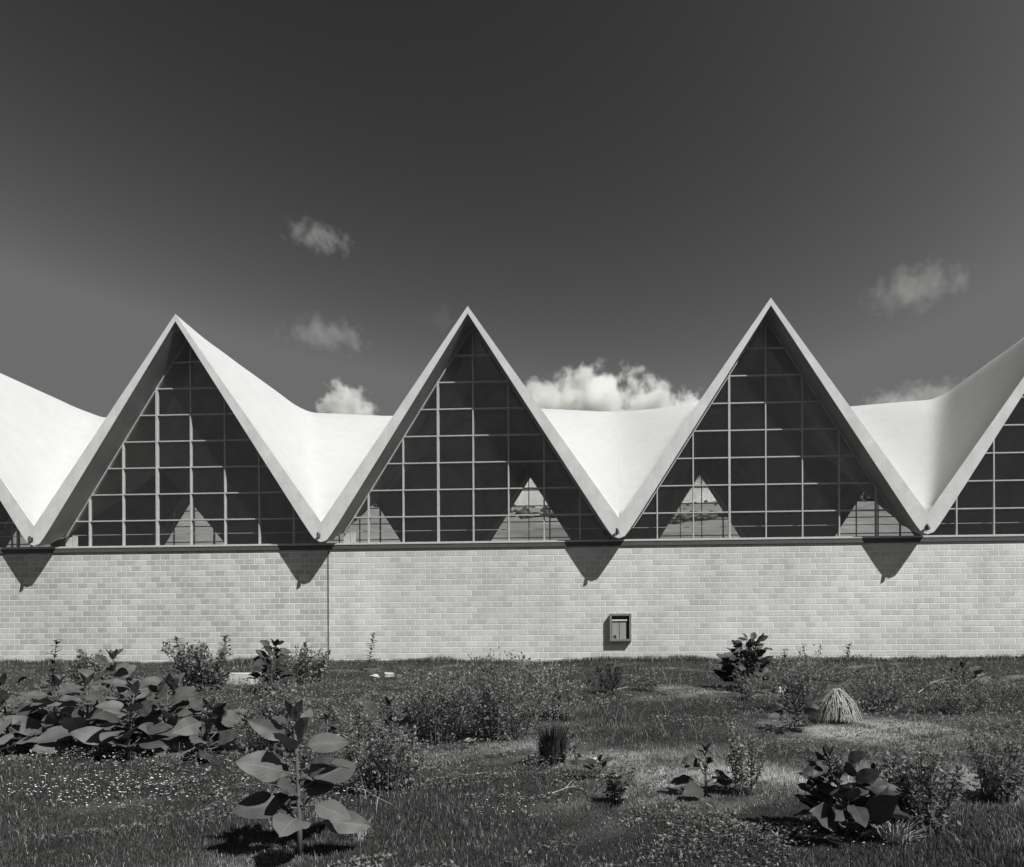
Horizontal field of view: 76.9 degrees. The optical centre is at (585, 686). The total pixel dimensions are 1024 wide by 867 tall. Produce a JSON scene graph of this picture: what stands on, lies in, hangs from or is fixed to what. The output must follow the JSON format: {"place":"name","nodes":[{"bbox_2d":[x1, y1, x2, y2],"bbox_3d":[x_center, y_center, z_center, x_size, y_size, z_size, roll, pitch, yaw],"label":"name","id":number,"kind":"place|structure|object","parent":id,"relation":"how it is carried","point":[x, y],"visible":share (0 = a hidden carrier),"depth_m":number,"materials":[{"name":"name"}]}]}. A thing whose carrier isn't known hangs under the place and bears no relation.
{"place":"outdoors","nodes":[
{"label":"outdoors","id":0,"kind":"place"},
{"bbox_2d":[7,496,912,546],"bbox_3d":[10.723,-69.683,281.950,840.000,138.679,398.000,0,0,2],"label":"hills","id":1,"kind":"structure","parent":0,"point":[182,534],"depth_m":264.61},
{"bbox_2d":[373,492,872,523],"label":"hillside scrub","id":2,"kind":"object","parent":1,"relation":"on","point":[523,510],"visible":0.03,"depth_m":331.93,"materials":[{"name":"grey plant"}]},
{"bbox_2d":[0,656,1023,866],"bbox_3d":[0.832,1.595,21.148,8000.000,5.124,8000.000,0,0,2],"label":"ground","id":3,"kind":"structure","parent":0,"point":[539,805],"depth_m":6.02,"materials":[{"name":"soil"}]},
{"bbox_2d":[0,671,70,751],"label":"broad leaved plant","id":4,"kind":"object","parent":3,"relation":"on","point":[5,696],"visible":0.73,"depth_m":7.36,"materials":[{"name":"grey plant"}]},
{"bbox_2d":[2,674,85,744],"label":"broad leaved plant","id":5,"kind":"object","parent":3,"relation":"on","point":[39,721],"visible":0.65,"depth_m":7.44,"materials":[{"name":"grey plant"}]},
{"bbox_2d":[45,639,63,698],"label":"upright weed","id":6,"kind":"object","parent":3,"relation":"on","point":[53,662],"visible":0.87,"depth_m":11.96,"materials":[{"name":"grey plant"}]},
{"bbox_2d":[63,646,104,687],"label":"weedy shrub","id":7,"kind":"object","parent":3,"relation":"on","point":[84,664],"visible":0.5,"depth_m":14.41,"materials":[{"name":"grey plant"}]},
{"bbox_2d":[31,671,137,754],"bbox_3d":[-5.689,0.283,7.299,0.922,0.924,0.991,0,0,35],"label":"broad leaved plant","id":8,"kind":"object","parent":3,"relation":"on","point":[71,717],"visible":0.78,"depth_m":7.21,"materials":[{"name":"grey plant"}]},
{"bbox_2d":[107,652,118,678],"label":"upright weed","id":9,"kind":"object","parent":3,"relation":"on","point":[114,669],"visible":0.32,"depth_m":14.23,"materials":[{"name":"grey plant"}]},
{"bbox_2d":[78,648,147,704],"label":"broad leaved plant","id":10,"kind":"object","parent":3,"relation":"on","point":[124,670],"visible":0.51,"depth_m":9.01,"materials":[{"name":"grey plant"}]},
{"bbox_2d":[69,678,173,756],"bbox_3d":[-5.006,0.340,6.977,0.966,0.861,0.852,0,0,-42],"label":"broad leaved plant","id":11,"kind":"object","parent":3,"relation":"on","point":[103,733],"visible":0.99,"depth_m":6.99,"materials":[{"name":"grey plant"}]},
{"bbox_2d":[120,673,206,752],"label":"broad leaved plant","id":12,"kind":"object","parent":3,"relation":"on","point":[159,687],"visible":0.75,"depth_m":7.35,"materials":[{"name":"grey plant"}]},
{"bbox_2d":[172,637,183,685],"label":"upright weed","id":13,"kind":"object","parent":3,"relation":"on","point":[178,650],"visible":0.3,"depth_m":14.31,"materials":[{"name":"grey plant"}]},
{"bbox_2d":[147,696,248,761],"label":"broad leaved plant","id":14,"kind":"object","parent":3,"relation":"on","point":[188,729],"visible":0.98,"depth_m":7.22,"materials":[{"name":"grey plant"}]},
{"bbox_2d":[161,636,235,690],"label":"weedy shrub","id":15,"kind":"object","parent":3,"relation":"on","point":[193,666],"visible":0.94,"depth_m":13.32,"materials":[{"name":"grey plant"}]},
{"bbox_2d":[215,635,231,666],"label":"upright weed","id":16,"kind":"object","parent":3,"relation":"on","point":[225,641],"visible":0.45,"depth_m":15.50,"materials":[{"name":"grey plant"}]},
{"bbox_2d":[224,673,260,684],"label":"concrete slab","id":17,"kind":"structure","parent":3,"relation":"on","point":[237,676],"depth_m":16.10,"materials":[{"name":"white concrete"}]},
{"bbox_2d":[246,639,295,691],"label":"broad leaved plant","id":18,"kind":"object","parent":3,"relation":"on","point":[262,658],"visible":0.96,"depth_m":13.66,"materials":[{"name":"grey plant"}]},
{"bbox_2d":[233,675,313,755],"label":"weedy shrub","id":19,"kind":"object","parent":3,"relation":"on","point":[276,709],"visible":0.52,"depth_m":7.33,"materials":[{"name":"grey plant"}]},
{"bbox_2d":[230,699,372,855],"bbox_3d":[-1.810,0.591,4.178,0.774,1.020,0.847,0,0,2],"label":"broad leaved plant","id":20,"kind":"object","parent":3,"relation":"on","point":[322,775],"visible":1,"depth_m":4.11,"materials":[{"name":"grey plant"}]},
{"bbox_2d":[281,640,331,684],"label":"weedy shrub","id":21,"kind":"object","parent":3,"relation":"on","point":[317,667],"visible":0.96,"depth_m":16.00,"materials":[{"name":"grey plant"}]},
{"bbox_2d":[303,712,356,756],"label":"broad leaved plant","id":22,"kind":"object","parent":3,"relation":"on","point":[318,726],"visible":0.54,"depth_m":7.00,"materials":[{"name":"grey plant"}]},
{"bbox_2d":[314,694,386,742],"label":"weedy shrub","id":23,"kind":"object","parent":3,"relation":"on","point":[334,715],"visible":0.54,"depth_m":8.05,"materials":[{"name":"grey plant"}]},
{"bbox_2d":[346,816,375,841],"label":"dry tussock","id":24,"kind":"object","parent":3,"relation":"on","point":[362,833],"visible":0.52,"depth_m":4.52,"materials":[{"name":"plant"}]},
{"bbox_2d":[361,632,377,667],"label":"upright weed","id":25,"kind":"object","parent":3,"relation":"on","point":[370,652],"visible":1,"depth_m":19.89,"materials":[{"name":"grey plant"}]},
{"bbox_2d":[354,787,391,813],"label":"fallen twig","id":26,"kind":"object","parent":3,"relation":"on","point":[372,794],"visible":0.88,"depth_m":5.46,"materials":[{"name":"grey wood"}]},
{"bbox_2d":[370,674,379,677],"bbox_3d":[-5.869,-0.269,17.791,0.274,0.173,0.233,0,0,-6],"label":"stone","id":27,"kind":"object","parent":3,"relation":"on","point":[374,676],"visible":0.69,"depth_m":17.74,"materials":[{"name":"white stone"}]},
{"bbox_2d":[333,712,429,793],"bbox_3d":[-1.837,0.601,5.849,0.834,0.750,0.736,0,0,2],"label":"weedy shrub","id":28,"kind":"object","parent":3,"relation":"on","point":[374,765],"visible":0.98,"depth_m":5.72,"materials":[{"name":"grey plant"}]},
{"bbox_2d":[354,693,420,739],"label":"broad leaved plant","id":29,"kind":"object","parent":3,"relation":"on","point":[369,704],"visible":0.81,"depth_m":8.26,"materials":[{"name":"grey plant"}]},
{"bbox_2d":[382,672,393,676],"bbox_3d":[-5.556,-0.317,18.024,0.291,0.185,0.392,0,0,-33],"label":"stone","id":30,"kind":"object","parent":3,"relation":"on","point":[390,674],"visible":0.66,"depth_m":17.88,"materials":[{"name":"white stone"}]},
{"bbox_2d":[388,656,484,743],"bbox_3d":[-1.964,0.172,8.282,1.188,1.160,1.071,0,0,2],"label":"weedy shrub","id":31,"kind":"object","parent":3,"relation":"on","point":[439,710],"visible":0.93,"depth_m":8.21,"materials":[{"name":"grey plant"}]},
{"bbox_2d":[0,728,873,842],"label":"wild flowers","id":32,"kind":"object","parent":3,"relation":"on","point":[170,782],"visible":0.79,"depth_m":5.68,"materials":[{"name":"white plant"}]},
{"bbox_2d":[464,737,475,742],"bbox_3d":[-1.470,0.688,8.156,0.113,0.090,0.196,0,0,29],"label":"stone","id":33,"kind":"object","parent":3,"relation":"on","point":[469,739],"visible":0.74,"depth_m":8.10,"materials":[{"name":"grey stone"}]},
{"bbox_2d":[439,647,563,739],"bbox_3d":[-1.103,0.084,8.386,1.615,1.250,1.361,0,0,2],"label":"weedy shrub","id":34,"kind":"object","parent":3,"relation":"on","point":[488,713],"visible":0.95,"depth_m":8.18,"materials":[{"name":"grey plant"}]},
{"bbox_2d":[0,298,1023,663],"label":"vaulted hall","id":35,"kind":"structure","parent":3,"relation":"on","point":[782,446],"depth_m":22.38,"materials":[{"name":"concrete"}]},
{"bbox_2d":[0,522,45,547],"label":"window","id":36,"kind":"structure","parent":35,"relation":"in","point":[17,536],"depth_m":22.74,"materials":[{"name":"paint"}]},
{"bbox_2d":[0,516,52,546],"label":"window","id":37,"kind":"structure","parent":35,"relation":"in","point":[3,527],"depth_m":38.48,"materials":[{"name":"paint"}]},
{"bbox_2d":[153,495,222,544],"bbox_3d":[-23.268,-8.643,38.069,10.000,7.551,0.100,0,0,2],"label":"window","id":38,"kind":"structure","parent":35,"relation":"in","point":[173,513],"depth_m":38.07,"materials":[{"name":"paint"}]},
{"bbox_2d":[61,339,330,546],"bbox_3d":[-13.865,-8.680,22.581,10.000,7.551,0.222,0,0,2],"label":"window","id":39,"kind":"structure","parent":35,"relation":"in","point":[156,393],"depth_m":22.52,"materials":[{"name":"paint"}]},
{"bbox_2d":[318,508,400,542],"bbox_3d":[-13.276,-8.683,37.679,10.000,7.551,0.100,0,0,2],"label":"window","id":40,"kind":"structure","parent":35,"relation":"in","point":[379,523],"depth_m":37.61,"materials":[{"name":"paint"}]},
{"bbox_2d":[331,326,618,543],"bbox_3d":[-3.873,-8.720,22.191,10.000,7.551,0.222,0,0,2],"label":"window","id":41,"kind":"structure","parent":35,"relation":"in","point":[472,329],"depth_m":22.12,"materials":[{"name":"paint"}]},
{"bbox_2d":[486,473,571,540],"bbox_3d":[-3.283,-8.723,37.289,10.000,7.551,0.100,0,0,2],"label":"window","id":42,"kind":"structure","parent":35,"relation":"in","point":[528,474],"depth_m":37.24,"materials":[{"name":"paint"}]},
{"bbox_2d":[610,613,631,641],"bbox_3d":[1.194,-2.006,21.765,0.740,0.940,0.173,0,0,2],"label":"wall box","id":43,"kind":"object","parent":35,"relation":"attached to","point":[620,627],"visible":1,"depth_m":21.76,"materials":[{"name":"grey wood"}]},
{"bbox_2d":[658,470,745,538],"bbox_3d":[6.709,-8.763,36.899,10.000,7.551,0.100,0,0,2],"label":"window","id":44,"kind":"structure","parent":35,"relation":"in","point":[701,471],"depth_m":36.85,"materials":[{"name":"paint"}]},
{"bbox_2d":[619,318,916,539],"bbox_3d":[6.120,-8.760,21.801,10.000,7.551,0.222,0,0,2],"label":"window","id":45,"kind":"structure","parent":35,"relation":"in","point":[765,321],"depth_m":21.71,"materials":[{"name":"paint"}]},
{"bbox_2d":[837,500,922,535],"bbox_3d":[16.701,-8.803,36.509,10.000,7.551,0.100,0,0,2],"label":"window","id":46,"kind":"structure","parent":35,"relation":"in","point":[878,516],"depth_m":36.51,"materials":[{"name":"paint"}]},
{"bbox_2d":[917,396,1023,535],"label":"window","id":47,"kind":"structure","parent":35,"relation":"in","point":[993,452],"depth_m":21.42,"materials":[{"name":"paint"}]},
{"bbox_2d":[0,652,1023,667],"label":"tall grass","id":48,"kind":"structure","parent":3,"relation":"on","point":[252,661],"depth_m":21.55,"materials":[{"name":"grey plant"}]},
{"bbox_2d":[0,652,1023,866],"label":"dry stalks","id":49,"kind":"object","parent":3,"relation":"on","point":[306,694],"visible":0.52,"depth_m":9.54,"materials":[{"name":"grey plant"}]},
{"bbox_2d":[0,657,1023,858],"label":"pale low weeds","id":50,"kind":"object","parent":3,"relation":"on","point":[663,838],"visible":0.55,"depth_m":7.84,"materials":[{"name":"grey plant"}]},
{"bbox_2d":[0,655,1023,866],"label":"weeds","id":51,"kind":"object","parent":3,"relation":"on","point":[769,825],"visible":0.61,"depth_m":6.84,"materials":[{"name":"grey plant"}]},
{"bbox_2d":[534,720,573,765],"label":"grass tussock","id":52,"kind":"object","parent":3,"relation":"on","point":[552,745],"depth_m":6.61,"materials":[{"name":"black plant"}]},
{"bbox_2d":[525,659,591,720],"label":"weedy shrub","id":53,"kind":"object","parent":3,"relation":"on","point":[557,712],"visible":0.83,"depth_m":9.82,"materials":[{"name":"grey plant"}]},
{"bbox_2d":[567,733,590,763],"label":"broad leaved plant","id":54,"kind":"object","parent":3,"relation":"on","point":[575,746],"visible":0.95,"depth_m":6.59,"materials":[{"name":"grey plant"}]},
{"bbox_2d":[575,754,621,781],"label":"broad leaved plant","id":55,"kind":"object","parent":3,"relation":"on","point":[590,762],"visible":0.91,"depth_m":6.03,"materials":[{"name":"grey plant"}]},
{"bbox_2d":[587,663,623,693],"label":"weedy shrub","id":56,"kind":"object","parent":3,"relation":"on","point":[606,686],"visible":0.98,"depth_m":12.22,"materials":[{"name":"grey plant"}]},
{"bbox_2d":[609,769,629,804],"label":"upright weed","id":57,"kind":"object","parent":3,"relation":"on","point":[618,780],"visible":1,"depth_m":5.30,"materials":[{"name":"grey plant"}]},
{"bbox_2d":[604,764,635,802],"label":"weedy shrub","id":58,"kind":"object","parent":3,"relation":"on","point":[614,790],"visible":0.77,"depth_m":5.40,"materials":[{"name":"grey plant"}]},
{"bbox_2d":[629,663,662,691],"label":"weedy shrub","id":59,"kind":"object","parent":3,"relation":"on","point":[649,682],"visible":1,"depth_m":12.67,"materials":[{"name":"grey plant"}]},
{"bbox_2d":[670,742,732,796],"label":"broad leaved plant","id":60,"kind":"object","parent":3,"relation":"on","point":[693,788],"visible":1,"depth_m":5.55,"materials":[{"name":"grey plant"}]},
{"bbox_2d":[714,632,776,689],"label":"broad leaved plant","id":61,"kind":"object","parent":3,"relation":"on","point":[748,657],"visible":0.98,"depth_m":12.98,"materials":[{"name":"grey plant"}]},
{"bbox_2d":[724,721,768,796],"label":"weedy shrub","id":62,"kind":"object","parent":3,"relation":"on","point":[740,780],"visible":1,"depth_m":5.53,"materials":[{"name":"grey plant"}]},
{"bbox_2d":[735,673,757,700],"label":"weedy shrub","id":63,"kind":"object","parent":3,"relation":"on","point":[744,686],"visible":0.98,"depth_m":11.57,"materials":[{"name":"grey plant"}]},
{"bbox_2d":[743,733,760,790],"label":"upright weed","id":64,"kind":"object","parent":3,"relation":"on","point":[750,750],"visible":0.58,"depth_m":5.68,"materials":[{"name":"grey plant"}]},
{"bbox_2d":[770,687,784,693],"bbox_3d":[3.843,0.070,12.766,0.222,0.141,0.308,0,0,-21],"label":"stone","id":65,"kind":"object","parent":3,"relation":"on","point":[777,689],"visible":0.41,"depth_m":12.65,"materials":[{"name":"grey stone"}]},
{"bbox_2d":[781,649,790,681],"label":"upright weed","id":66,"kind":"object","parent":3,"relation":"on","point":[785,655],"visible":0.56,"depth_m":13.01,"materials":[{"name":"grey plant"}]},
{"bbox_2d":[764,693,820,729],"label":"broad leaved plant","id":67,"kind":"object","parent":3,"relation":"on","point":[810,708],"visible":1,"depth_m":8.58,"materials":[{"name":"grey plant"}]},
{"bbox_2d":[764,643,836,711],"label":"weedy shrub","id":68,"kind":"object","parent":3,"relation":"on","point":[804,687],"visible":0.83,"depth_m":10.03,"materials":[{"name":"grey plant"}]},
{"bbox_2d":[808,687,864,721],"bbox_3d":[3.518,0.252,9.003,0.790,0.486,0.802,0,0,2],"label":"straw heap","id":69,"kind":"object","parent":3,"relation":"on","point":[832,703],"visible":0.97,"depth_m":8.83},
{"bbox_2d":[840,642,851,677],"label":"upright weed","id":70,"kind":"object","parent":3,"relation":"on","point":[846,659],"visible":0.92,"depth_m":14.02,"materials":[{"name":"grey plant"}]},
{"bbox_2d":[793,743,912,837],"bbox_3d":[1.809,0.711,4.415,0.725,0.656,0.789,0,0,2],"label":"broad leaved plant","id":71,"kind":"object","parent":3,"relation":"on","point":[869,797],"visible":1,"depth_m":4.31,"materials":[{"name":"grey plant"}]},
{"bbox_2d":[849,761,881,828],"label":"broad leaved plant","id":72,"kind":"object","parent":3,"relation":"on","point":[873,765],"visible":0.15,"depth_m":4.52,"materials":[{"name":"grey plant"}]},
{"bbox_2d":[842,654,921,712],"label":"weedy shrub","id":73,"kind":"object","parent":3,"relation":"on","point":[885,694],"visible":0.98,"depth_m":10.21,"materials":[{"name":"grey plant"}]},
{"bbox_2d":[858,818,927,844],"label":"dry tussock","id":74,"kind":"object","parent":3,"relation":"on","point":[895,833],"visible":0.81,"depth_m":4.23,"materials":[{"name":"plant"}]},
{"bbox_2d":[875,730,968,837],"bbox_3d":[2.339,0.664,4.434,0.546,0.715,0.506,0,0,2],"label":"weedy shrub","id":75,"kind":"object","parent":3,"relation":"on","point":[919,789],"visible":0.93,"depth_m":4.40,"materials":[{"name":"grey plant"}]},
{"bbox_2d":[924,673,1000,712],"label":"weedy shrub","id":76,"kind":"object","parent":3,"relation":"on","point":[947,700],"visible":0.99,"depth_m":9.77,"materials":[{"name":"grey plant"}]},
{"bbox_2d":[937,658,1000,688],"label":"broad leaved plant","id":77,"kind":"object","parent":3,"relation":"on","point":[977,671],"visible":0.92,"depth_m":12.51,"materials":[{"name":"grey plant"}]},
{"bbox_2d":[961,729,1023,802],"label":"weedy shrub","id":78,"kind":"object","parent":3,"relation":"on","point":[998,781],"visible":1,"depth_m":5.21,"materials":[{"name":"grey plant"}]},
{"bbox_2d":[0,0,1023,507],"label":"sky","id":79,"kind":"structure","parent":0,"point":[616,192],"materials":[{"name":"grey"}]},
{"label":"floor","id":80,"kind":"structure","parent":0,"visible":0},
{"bbox_2d":[66,536,77,545],"bbox_3d":[-18.311,-3.067,22.975,0.420,4.600,0.320,0,0,2],"label":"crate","id":81,"kind":"object","parent":80,"relation":"on","point":[72,541],"visible":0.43,"depth_m":22.82,"materials":[{"name":"paint"}]},
{"bbox_2d":[344,532,355,542],"bbox_3d":[-8.248,-3.107,22.582,0.420,4.600,0.320,0,0,2],"label":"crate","id":82,"kind":"object","parent":80,"relation":"on","point":[347,537],"visible":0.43,"depth_m":22.42,"materials":[{"name":"paint"}]}
]}

